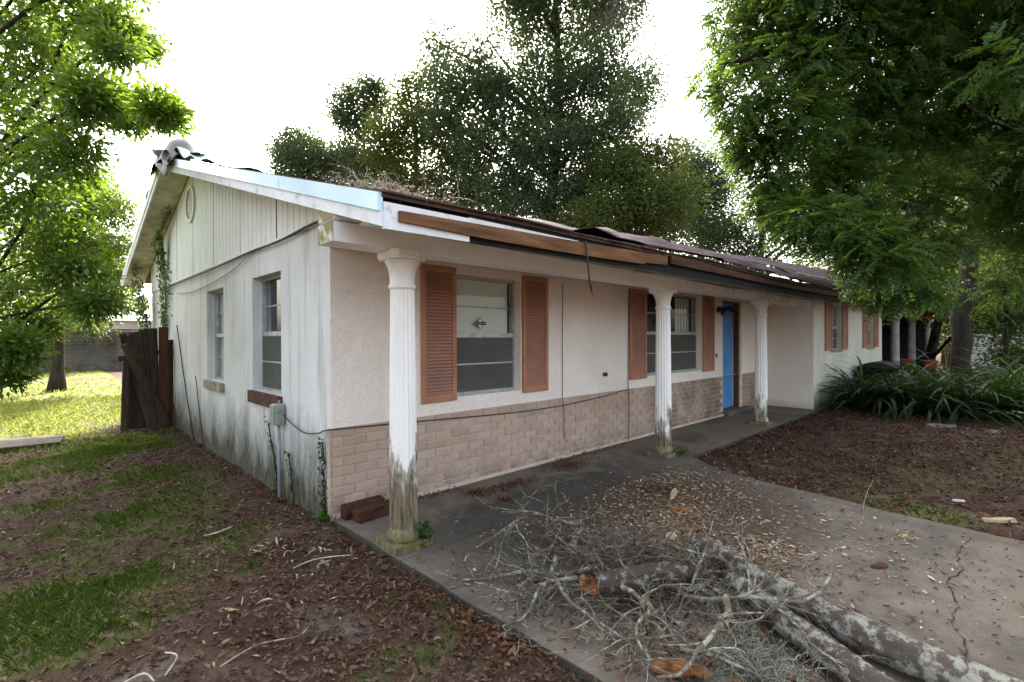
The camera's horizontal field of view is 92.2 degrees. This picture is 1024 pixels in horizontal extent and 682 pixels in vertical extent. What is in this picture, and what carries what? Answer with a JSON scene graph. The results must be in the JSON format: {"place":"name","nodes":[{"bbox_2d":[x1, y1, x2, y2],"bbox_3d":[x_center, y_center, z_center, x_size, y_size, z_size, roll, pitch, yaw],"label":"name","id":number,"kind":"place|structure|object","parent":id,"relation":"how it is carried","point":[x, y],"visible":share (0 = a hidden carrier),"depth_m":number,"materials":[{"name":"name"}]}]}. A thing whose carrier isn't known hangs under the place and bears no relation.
{"place":"outdoors","nodes":[
{"label":"outdoors","id":0,"kind":"place"},
{"bbox_2d":[9,305,151,330],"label":"neighbour house","id":1,"kind":"structure","parent":0,"point":[127,323],"depth_m":35.02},
{"bbox_2d":[0,393,182,462],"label":"grass","id":2,"kind":"structure","parent":0,"point":[37,405],"depth_m":9.62,"materials":[{"name":"plant"}]},
{"bbox_2d":[0,0,1002,322],"label":"sky","id":3,"kind":"structure","parent":0,"point":[250,62],"materials":[{"name":"white"}]},
{"bbox_2d":[0,353,1023,681],"bbox_3d":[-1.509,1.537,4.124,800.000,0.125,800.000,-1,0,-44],"label":"ground","id":4,"kind":"structure","parent":0,"point":[262,669],"depth_m":3.59,"materials":[{"name":"brown soil"}]},
{"bbox_2d":[0,435,64,451],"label":"old board","id":5,"kind":"object","parent":4,"relation":"on","point":[11,444],"visible":0.8,"depth_m":7.28,"materials":[{"name":"grey wood"}]},
{"bbox_2d":[0,369,121,403],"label":"grass","id":6,"kind":"structure","parent":4,"relation":"on","point":[70,382],"depth_m":15.33,"materials":[{"name":"plant"}]},
{"bbox_2d":[0,248,127,344],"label":"tree","id":7,"kind":"object","parent":4,"relation":"on","point":[90,332],"visible":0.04,"depth_m":23.66,"materials":[{"name":"green plant"}]},
{"bbox_2d":[0,159,150,391],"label":"tree","id":8,"kind":"object","parent":4,"relation":"on","point":[57,379],"visible":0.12,"depth_m":14.84,"materials":[{"name":"green plant"}]},
{"bbox_2d":[28,329,138,371],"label":"block wall","id":9,"kind":"structure","parent":4,"relation":"on","point":[104,354],"depth_m":24.44,"materials":[{"name":"concrete"}]},
{"bbox_2d":[0,0,203,401],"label":"tree","id":10,"kind":"object","parent":4,"relation":"on","point":[56,232],"visible":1,"depth_m":5.10,"materials":[{"name":"green plant"}]},
{"bbox_2d":[118,327,173,431],"bbox_3d":[-6.343,0.655,8.567,0.773,1.793,0.551,-1,0,-44],"label":"broken fence","id":11,"kind":"object","parent":4,"relation":"on","point":[147,395],"visible":0.98,"depth_m":8.57,"materials":[{"name":"brown wood"}]},
{"bbox_2d":[0,459,408,672],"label":"bark flakes","id":12,"kind":"object","parent":4,"relation":"on","point":[174,562],"visible":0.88,"depth_m":3.46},
{"bbox_2d":[0,428,466,681],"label":"grass","id":13,"kind":"structure","parent":4,"relation":"on","point":[80,455],"depth_m":3.37,"materials":[{"name":"plant"}]},
{"bbox_2d":[224,537,332,610],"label":"bark flakes","id":14,"kind":"object","parent":4,"relation":"on","point":[285,552],"visible":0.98,"depth_m":3.56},
{"bbox_2d":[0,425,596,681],"bbox_3d":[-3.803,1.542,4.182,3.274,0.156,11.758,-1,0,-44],"label":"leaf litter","id":15,"kind":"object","parent":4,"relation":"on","point":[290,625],"visible":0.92,"depth_m":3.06,"materials":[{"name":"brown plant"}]},
{"bbox_2d":[250,112,359,184],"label":"tree","id":16,"kind":"object","parent":4,"relation":"on","point":[304,153],"visible":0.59,"depth_m":29.82,"materials":[{"name":"green plant"}]},
{"bbox_2d":[311,506,336,525],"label":"corner weed","id":17,"kind":"object","parent":4,"relation":"on","point":[323,516],"visible":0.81,"depth_m":4.13,"materials":[{"name":"green plant"}]},
{"bbox_2d":[309,57,399,187],"bbox_3d":[-8.573,-7.500,28.944,6.913,17.875,4.799,0,0,28],"label":"tree","id":18,"kind":"object","parent":4,"relation":"on","point":[346,95],"visible":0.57,"depth_m":28.45,"materials":[{"name":"green plant"}]},
{"bbox_2d":[335,49,507,208],"bbox_3d":[-4.771,-6.934,26.813,9.663,16.762,7.383,0,0,9],"label":"tree","id":19,"kind":"object","parent":4,"relation":"on","point":[404,154],"visible":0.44,"depth_m":25.39,"materials":[{"name":"green plant"}]},
{"bbox_2d":[379,567,591,681],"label":"leaf drift","id":20,"kind":"object","parent":4,"relation":"on","point":[481,629],"visible":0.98,"depth_m":2.58,"materials":[{"name":"plant"}]},
{"bbox_2d":[120,158,904,555],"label":"house","id":21,"kind":"structure","parent":4,"relation":"on","point":[354,308],"depth_m":5.57,"materials":[{"name":"beige paint"}]},
{"bbox_2d":[129,272,150,329],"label":"tree","id":22,"kind":"object","parent":21,"relation":"attached to","point":[143,308],"visible":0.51,"depth_m":10.04,"materials":[{"name":"green plant"}]},
{"bbox_2d":[150,204,171,271],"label":"climbing vine","id":23,"kind":"object","parent":21,"relation":"attached to","point":[156,238],"visible":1,"depth_m":8.86,"materials":[{"name":"green plant"}]},
{"bbox_2d":[155,230,172,330],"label":"climbing vine","id":24,"kind":"object","parent":21,"relation":"attached to","point":[163,276],"visible":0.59,"depth_m":9.00,"materials":[{"name":"green plant"}]},
{"bbox_2d":[145,138,273,199],"bbox_3d":[-4.508,-2.447,7.181,1.037,0.970,4.230,-1,0,-44],"label":"ridge tarp","id":25,"kind":"object","parent":21,"relation":"on","point":[180,148],"visible":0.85,"depth_m":6.84,"materials":[{"name":"plastic"}]},
{"bbox_2d":[203,290,224,392],"bbox_3d":[-4.027,-0.019,6.813,0.235,1.375,0.930,-1,0,-44],"label":"window","id":26,"kind":"structure","parent":21,"relation":"in","point":[208,384],"depth_m":7.10,"materials":[{"name":"metal"}]},
{"bbox_2d":[162,220,317,290],"bbox_3d":[-3.981,-0.983,6.598,0.028,0.084,7.601,-1,0,-44],"label":"cable","id":27,"kind":"object","parent":21,"relation":"attached to","point":[287,236],"visible":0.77,"depth_m":5.32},
{"bbox_2d":[247,274,282,407],"bbox_3d":[-2.594,-0.011,5.305,0.200,1.395,0.970,-1,0,-44],"label":"window","id":28,"kind":"structure","parent":21,"relation":"in","point":[271,341],"depth_m":5.42,"materials":[{"name":"metal"}]},
{"bbox_2d":[264,416,277,493],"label":"climbing vine","id":29,"kind":"object","parent":21,"relation":"attached to","point":[274,456],"visible":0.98,"depth_m":5.04,"materials":[{"name":"green plant"}]},
{"bbox_2d":[270,400,284,497],"bbox_3d":[-2.303,1.093,4.848,0.106,1.020,0.145,-1,0,-44],"label":"utility box","id":30,"kind":"object","parent":21,"relation":"attached to","point":[277,412],"visible":0.94,"depth_m":4.84,"materials":[{"name":"grey plastic"}]},
{"bbox_2d":[317,437,325,514],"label":"climbing vine","id":31,"kind":"object","parent":21,"relation":"attached to","point":[321,503],"visible":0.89,"depth_m":4.17,"materials":[{"name":"green plant"}]},
{"bbox_2d":[287,162,483,205],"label":"moss litter","id":32,"kind":"object","parent":21,"relation":"on","point":[376,186],"visible":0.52,"depth_m":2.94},
{"bbox_2d":[329,168,457,212],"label":"moss tuft","id":33,"kind":"object","parent":21,"relation":"on","point":[391,184],"visible":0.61,"depth_m":2.86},
{"bbox_2d":[327,155,498,215],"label":"twig litter","id":34,"kind":"object","parent":21,"relation":"on","point":[406,188],"visible":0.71,"depth_m":3.24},
{"bbox_2d":[283,389,628,433],"bbox_3d":[-0.282,0.760,5.999,4.522,0.112,1.069,-1,0,-44],"label":"cable","id":35,"kind":"object","parent":21,"relation":"attached to","point":[440,419],"visible":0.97,"depth_m":4.88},
{"bbox_2d":[456,275,514,394],"bbox_3d":[-0.330,-0.063,5.450,0.930,1.260,0.097,-1,0,-44],"label":"window","id":36,"kind":"structure","parent":21,"relation":"in","point":[485,356],"depth_m":5.45,"materials":[{"name":"metal"}]},
{"bbox_2d":[516,216,806,280],"bbox_3d":[1.803,-1.482,7.360,5.200,1.124,3.358,-1,0,-44],"label":"roof tarp","id":37,"kind":"object","parent":21,"relation":"on","point":[649,241],"visible":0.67,"depth_m":5.44,"materials":[{"name":"plastic"}]},
{"bbox_2d":[647,291,696,374],"bbox_3d":[2.620,-0.130,8.336,1.905,1.320,0.149,-1,0,-44],"label":"window","id":38,"kind":"structure","parent":21,"relation":"in","point":[683,343],"depth_m":8.63,"materials":[{"name":"metal"}]},
{"bbox_2d":[723,303,733,407],"bbox_3d":[4.259,0.288,9.850,0.710,2.085,0.055,-1,0,-44],"label":"door","id":39,"kind":"structure","parent":21,"relation":"in","point":[728,320],"depth_m":9.93,"materials":[{"name":"blue paint"}]},
{"bbox_2d":[689,246,850,289],"bbox_3d":[5.422,-1.663,10.881,5.400,1.415,3.355,-1,0,-44],"label":"roof tarp","id":40,"kind":"object","parent":21,"relation":"on","point":[788,269],"visible":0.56,"depth_m":9.29,"materials":[{"name":"plastic"}]},
{"bbox_2d":[831,306,842,352],"bbox_3d":[7.518,-0.287,11.566,0.970,1.090,0.205,-1,0,-44],"label":"window","id":41,"kind":"structure","parent":21,"relation":"in","point":[835,307],"depth_m":11.80,"materials":[{"name":"metal"}]},
{"bbox_2d":[390,0,679,234],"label":"tree","id":42,"kind":"object","parent":4,"relation":"on","point":[507,187],"visible":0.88,"depth_m":23.64,"materials":[{"name":"green plant"}]},
{"bbox_2d":[576,0,649,55],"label":"hanging moss","id":43,"kind":"object","parent":42,"relation":"hanging from","point":[617,15],"visible":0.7,"depth_m":24.16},
{"bbox_2d":[332,405,817,568],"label":"porch slab","id":44,"kind":"structure","parent":4,"relation":"on","point":[698,439],"depth_m":5.12,"materials":[{"name":"concrete"}]},
{"bbox_2d":[341,495,384,520],"bbox_3d":[-1.280,1.425,4.227,0.113,0.115,0.370,0,0,44],"label":"timber block","id":45,"kind":"object","parent":44,"relation":"on","point":[347,511],"depth_m":4.14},
{"bbox_2d":[352,499,388,523],"bbox_3d":[-1.143,1.430,4.164,0.121,0.104,0.411,0,0,42],"label":"timber block","id":46,"kind":"object","parent":44,"relation":"on","point":[370,512],"depth_m":4.08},
{"bbox_2d":[415,519,436,546],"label":"weed clump","id":47,"kind":"object","parent":44,"relation":"on","point":[423,527],"visible":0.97,"depth_m":3.56,"materials":[{"name":"green plant"}]},
{"bbox_2d":[417,441,681,502],"bbox_3d":[0.807,1.454,5.071,4.409,0.114,1.837,-1,0,-44],"label":"leaf drift","id":48,"kind":"object","parent":44,"relation":"on","point":[479,490],"visible":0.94,"depth_m":4.96,"materials":[{"name":"plant"}]},
{"bbox_2d":[539,117,721,254],"bbox_3d":[5.013,-4.426,22.419,8.145,11.717,6.326,0,0,10],"label":"tree","id":49,"kind":"object","parent":4,"relation":"on","point":[648,205],"visible":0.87,"depth_m":21.59,"materials":[{"name":"green plant"}]},
{"bbox_2d":[646,126,757,264],"bbox_3d":[9.418,-5.091,26.005,7.492,12.983,6.460,-1,0,-44],"label":"tree","id":50,"kind":"object","parent":4,"relation":"on","point":[707,164],"visible":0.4,"depth_m":25.12,"materials":[{"name":"green plant"}]},
{"bbox_2d":[698,160,897,279],"bbox_3d":[13.675,-3.901,24.113,9.834,10.580,6.079,0,0,-1],"label":"tree","id":51,"kind":"object","parent":4,"relation":"on","point":[752,250],"visible":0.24,"depth_m":23.40,"materials":[{"name":"green plant"}]},
{"bbox_2d":[678,0,1023,386],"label":"shade tree","id":52,"kind":"object","parent":4,"relation":"on","point":[983,89],"visible":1,"depth_m":7.27,"materials":[{"name":"green plant"}]},
{"bbox_2d":[696,402,1023,539],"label":"leaf litter","id":53,"kind":"object","parent":4,"relation":"on","point":[925,446],"visible":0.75,"depth_m":6.28,"materials":[{"name":"brown plant"}]},
{"bbox_2d":[774,100,965,341],"bbox_3d":[22.798,-7.283,30.299,13.639,17.240,11.281,-1,0,-44],"label":"tree","id":54,"kind":"object","parent":4,"relation":"on","point":[822,264],"visible":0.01,"depth_m":29.03,"materials":[{"name":"green plant"}]},
{"bbox_2d":[832,364,924,399],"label":"strap leaf plant","id":55,"kind":"object","parent":4,"relation":"on","point":[870,378],"visible":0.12,"depth_m":11.08,"materials":[{"name":"green plant"}]},
{"bbox_2d":[857,361,902,385],"bbox_3d":[9.292,0.970,12.513,1.000,0.907,0.860,-1,0,-44],"label":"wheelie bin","id":56,"kind":"object","parent":4,"relation":"on","point":[875,364],"visible":0.26,"depth_m":12.19,"materials":[{"name":"black plastic"}]},
{"bbox_2d":[816,356,956,421],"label":"strap leaf plant","id":57,"kind":"object","parent":4,"relation":"on","point":[854,402],"visible":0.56,"depth_m":10.07,"materials":[{"name":"green plant"}]},
{"bbox_2d":[819,376,954,417],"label":"strap leaf plant","id":58,"kind":"object","parent":4,"relation":"on","point":[878,406],"visible":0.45,"depth_m":9.88,"materials":[{"name":"green plant"}]},
{"bbox_2d":[816,355,970,421],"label":"strap leaf plant","id":59,"kind":"object","parent":4,"relation":"on","point":[902,399],"visible":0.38,"depth_m":9.72,"materials":[{"name":"green plant"}]},
{"bbox_2d":[882,305,935,372],"bbox_3d":[11.925,0.177,21.618,9.550,2.920,9.500,-1,0,-44],"label":"carport","id":60,"kind":"object","parent":4,"relation":"on","point":[908,335],"visible":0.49,"depth_m":21.04,"materials":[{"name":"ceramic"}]},
{"bbox_2d":[844,371,1003,418],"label":"strap leaf plant","id":61,"kind":"object","parent":4,"relation":"on","point":[920,392],"visible":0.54,"depth_m":9.39,"materials":[{"name":"green plant"}]},
{"bbox_2d":[847,368,1023,427],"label":"strap leaf plant","id":62,"kind":"object","parent":4,"relation":"on","point":[942,413],"visible":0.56,"depth_m":8.96,"materials":[{"name":"green plant"}]},
{"bbox_2d":[864,365,1012,383],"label":"strap leaf plant","id":63,"kind":"object","parent":4,"relation":"on","point":[936,367],"visible":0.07,"depth_m":11.28,"materials":[{"name":"green plant"}]},
{"bbox_2d":[857,182,1021,371],"bbox_3d":[16.477,-2.426,18.924,6.467,7.751,6.047,-1,0,-44],"label":"tree","id":64,"kind":"object","parent":4,"relation":"on","point":[933,343],"visible":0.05,"depth_m":18.50,"materials":[{"name":"green plant"}]},
{"bbox_2d":[863,357,1023,418],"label":"strap leaf plant","id":65,"kind":"object","parent":4,"relation":"on","point":[961,374],"visible":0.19,"depth_m":10.31,"materials":[{"name":"green plant"}]},
{"bbox_2d":[866,362,1021,423],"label":"strap leaf plant","id":66,"kind":"object","parent":4,"relation":"on","point":[959,389],"visible":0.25,"depth_m":9.52,"materials":[{"name":"green plant"}]},
{"bbox_2d":[879,153,1010,364],"bbox_3d":[24.516,-5.919,27.134,11.852,14.479,9.586,-1,0,-44],"label":"tree","id":67,"kind":"object","parent":4,"relation":"on","point":[942,356],"depth_m":26.92,"materials":[{"name":"green plant"}]},
{"bbox_2d":[876,378,1023,425],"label":"strap leaf plant","id":68,"kind":"object","parent":4,"relation":"on","point":[957,414],"visible":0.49,"depth_m":8.97,"materials":[{"name":"green plant"}]},
{"bbox_2d":[893,351,1023,422],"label":"strap leaf plant","id":69,"kind":"object","parent":4,"relation":"on","point":[991,390],"visible":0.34,"depth_m":8.98,"materials":[{"name":"green plant"}]},
{"bbox_2d":[920,315,1001,365],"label":"shrub","id":70,"kind":"object","parent":4,"relation":"on","point":[944,338],"visible":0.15,"depth_m":21.85,"materials":[{"name":"green plant"}]},
{"bbox_2d":[931,229,1023,376],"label":"tree","id":71,"kind":"object","parent":4,"relation":"on","point":[1010,326],"visible":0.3,"depth_m":15.51,"materials":[{"name":"green plant"}]},
{"bbox_2d":[931,366,1023,418],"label":"strap leaf plant","id":72,"kind":"object","parent":4,"relation":"on","point":[1015,389],"visible":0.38,"depth_m":9.10,"materials":[{"name":"green plant"}]},
{"bbox_2d":[931,371,1023,420],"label":"strap leaf plant","id":73,"kind":"object","parent":4,"relation":"on","point":[972,382],"visible":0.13,"depth_m":9.22,"materials":[{"name":"green plant"}]},
{"bbox_2d":[932,347,1023,404],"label":"strap leaf plant","id":74,"kind":"object","parent":4,"relation":"on","point":[1018,377],"visible":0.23,"depth_m":10.15,"materials":[{"name":"green plant"}]},
{"bbox_2d":[968,387,1023,418],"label":"strap leaf plant","id":75,"kind":"object","parent":4,"relation":"on","point":[1005,405],"visible":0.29,"depth_m":9.02,"materials":[{"name":"green plant"}]},
{"bbox_2d":[970,334,1023,367],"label":"garden wall","id":76,"kind":"structure","parent":4,"relation":"on","point":[981,347],"depth_m":24.00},
{"bbox_2d":[972,326,1023,376],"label":"shrub","id":77,"kind":"object","parent":4,"relation":"on","point":[1018,351],"visible":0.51,"depth_m":17.12,"materials":[{"name":"green plant"}]},
{"bbox_2d":[982,517,1017,522],"bbox_3d":[4.014,1.476,4.080,0.324,0.034,0.060,0,0,1],"label":"bark slab","id":78,"kind":"object","parent":4,"relation":"on","point":[1001,519],"depth_m":4.06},
{"bbox_2d":[401,456,1023,681],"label":"driveway","id":79,"kind":"structure","parent":0,"point":[981,606],"depth_m":3.15,"materials":[{"name":"concrete"}]},
{"bbox_2d":[389,517,603,620],"bbox_3d":[-0.077,1.336,3.085,0.868,0.283,1.326,-2,1,-76],"label":"dead branch","id":80,"kind":"object","parent":79,"relation":"on","point":[579,572],"visible":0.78,"depth_m":3.01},
{"bbox_2d":[470,506,557,632],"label":"dead branch","id":81,"kind":"object","parent":79,"relation":"on","point":[552,568],"visible":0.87,"depth_m":2.77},
{"bbox_2d":[462,542,591,604],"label":"dead branch","id":82,"kind":"object","parent":79,"relation":"on","point":[534,555],"visible":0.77,"depth_m":3.00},
{"bbox_2d":[488,552,576,664],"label":"dead branch","id":83,"kind":"object","parent":79,"relation":"on","point":[542,584],"visible":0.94,"depth_m":2.73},
{"bbox_2d":[469,449,623,568],"bbox_3d":[0.179,1.048,3.370,1.106,0.847,1.063,-1,0,-44],"label":"dead branch","id":84,"kind":"object","parent":79,"relation":"on","point":[546,516],"visible":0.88,"depth_m":3.39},
{"bbox_2d":[528,496,629,550],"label":"dead branch","id":85,"kind":"object","parent":79,"relation":"on","point":[619,534],"visible":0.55,"depth_m":3.71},
{"bbox_2d":[557,508,622,562],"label":"dead branch","id":86,"kind":"object","parent":79,"relation":"on","point":[574,540],"visible":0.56,"depth_m":3.43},
{"bbox_2d":[499,477,682,604],"bbox_3d":[0.445,1.237,3.272,1.146,0.477,1.193,-1,0,-44],"label":"dead branch","id":87,"kind":"object","parent":79,"relation":"on","point":[557,537],"visible":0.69,"depth_m":3.30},
{"bbox_2d":[515,568,670,679],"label":"dead branch","id":88,"kind":"object","parent":79,"relation":"on","point":[572,603],"visible":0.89,"depth_m":2.40,"materials":[{"name":"wood"}]},
{"bbox_2d":[473,509,719,648],"bbox_3d":[0.647,1.405,3.038,1.716,0.178,1.095,-1,0,-44],"label":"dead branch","id":89,"kind":"object","parent":79,"relation":"on","point":[543,597],"visible":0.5,"depth_m":2.71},
{"bbox_2d":[497,497,701,678],"bbox_3d":[0.679,1.345,3.095,1.038,0.264,2.005,0,0,27],"label":"dead branch","id":90,"kind":"object","parent":79,"relation":"on","point":[631,606],"visible":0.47,"depth_m":2.72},
{"bbox_2d":[456,509,783,637],"bbox_3d":[0.514,1.236,2.981,1.904,0.478,0.969,0,0,-5],"label":"dead branch","id":91,"kind":"object","parent":79,"relation":"on","point":[707,581],"visible":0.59,"depth_m":2.82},
{"bbox_2d":[517,530,725,681],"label":"dead branch","id":92,"kind":"object","parent":79,"relation":"on","point":[637,596],"visible":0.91,"depth_m":2.22,"materials":[{"name":"wood"}]},
{"bbox_2d":[584,517,689,567],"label":"dead branch","id":93,"kind":"object","parent":79,"relation":"on","point":[661,547],"visible":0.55,"depth_m":3.27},
{"bbox_2d":[577,561,705,595],"bbox_3d":[0.772,1.327,2.783,0.864,0.142,0.139,0,0,-20],"label":"log","id":94,"kind":"object","parent":79,"relation":"on","point":[615,579],"visible":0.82,"depth_m":2.71,"materials":[{"name":"wood"}]},
{"bbox_2d":[454,478,845,681],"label":"twig litter","id":95,"kind":"object","parent":79,"relation":"on","point":[635,550],"visible":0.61,"depth_m":3.01,"materials":[{"name":"wood"}]},
{"bbox_2d":[576,557,731,679],"bbox_3d":[0.723,1.295,2.537,0.692,0.370,1.159,0,0,-18],"label":"dead branch","id":96,"kind":"object","parent":79,"relation":"on","point":[653,633],"visible":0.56,"depth_m":2.50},
{"bbox_2d":[566,538,751,681],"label":"dead branch","id":97,"kind":"object","parent":79,"relation":"on","point":[657,637],"visible":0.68,"depth_m":2.37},
{"bbox_2d":[590,521,765,623],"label":"dead branch","id":98,"kind":"object","parent":79,"relation":"on","point":[614,526],"visible":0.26,"depth_m":3.16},
{"bbox_2d":[650,658,707,680],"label":"log","id":99,"kind":"object","parent":79,"relation":"on","point":[670,666],"visible":0.8,"depth_m":2.17,"materials":[{"name":"orange wood"}]},
{"bbox_2d":[543,550,824,681],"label":"dead branch","id":100,"kind":"object","parent":79,"relation":"on","point":[725,616],"visible":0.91,"depth_m":2.13,"materials":[{"name":"wood"}]},
{"bbox_2d":[451,493,932,681],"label":"leaf litter","id":101,"kind":"object","parent":79,"relation":"on","point":[677,655],"visible":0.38,"depth_m":2.56,"materials":[{"name":"plant"}]},
{"bbox_2d":[629,522,771,643],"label":"dead branch","id":102,"kind":"object","parent":79,"relation":"on","point":[690,551],"visible":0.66,"depth_m":2.96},
{"bbox_2d":[417,460,1023,681],"bbox_3d":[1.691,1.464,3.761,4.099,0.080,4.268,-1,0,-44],"label":"leaf litter","id":103,"kind":"object","parent":79,"relation":"on","point":[698,526],"visible":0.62,"depth_m":3.96,"materials":[{"name":"plant"}]},
{"bbox_2d":[624,595,834,681],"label":"dead branch","id":104,"kind":"object","parent":79,"relation":"on","point":[709,655],"visible":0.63,"depth_m":2.35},
{"bbox_2d":[664,571,833,681],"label":"moss tuft","id":105,"kind":"object","parent":79,"relation":"on","point":[772,664],"visible":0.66,"depth_m":2.24,"materials":[{"name":"plant"}]},
{"bbox_2d":[696,537,820,582],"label":"dead branch","id":106,"kind":"object","parent":79,"relation":"on","point":[719,572],"visible":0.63,"depth_m":2.99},
{"bbox_2d":[676,445,910,637],"bbox_3d":[1.548,0.995,2.683,0.873,0.946,1.251,-1,0,-44],"label":"dead branch","id":107,"kind":"object","parent":79,"relation":"on","point":[759,597],"visible":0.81,"depth_m":2.54,"materials":[{"name":"wood"}]},
{"bbox_2d":[725,568,895,681],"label":"log","id":108,"kind":"object","parent":79,"relation":"on","point":[860,669],"visible":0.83,"depth_m":2.24,"materials":[{"name":"wood"}]},
{"bbox_2d":[729,564,894,681],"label":"dead branch","id":109,"kind":"object","parent":79,"relation":"on","point":[771,605],"visible":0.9,"depth_m":2.31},
{"bbox_2d":[691,530,1023,681],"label":"log","id":110,"kind":"object","parent":79,"relation":"on","point":[917,659],"visible":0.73,"depth_m":2.25,"materials":[{"name":"wood"}]},
{"bbox_2d":[810,452,1022,530],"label":"grass","id":111,"kind":"structure","parent":0,"point":[918,508],"depth_m":4.42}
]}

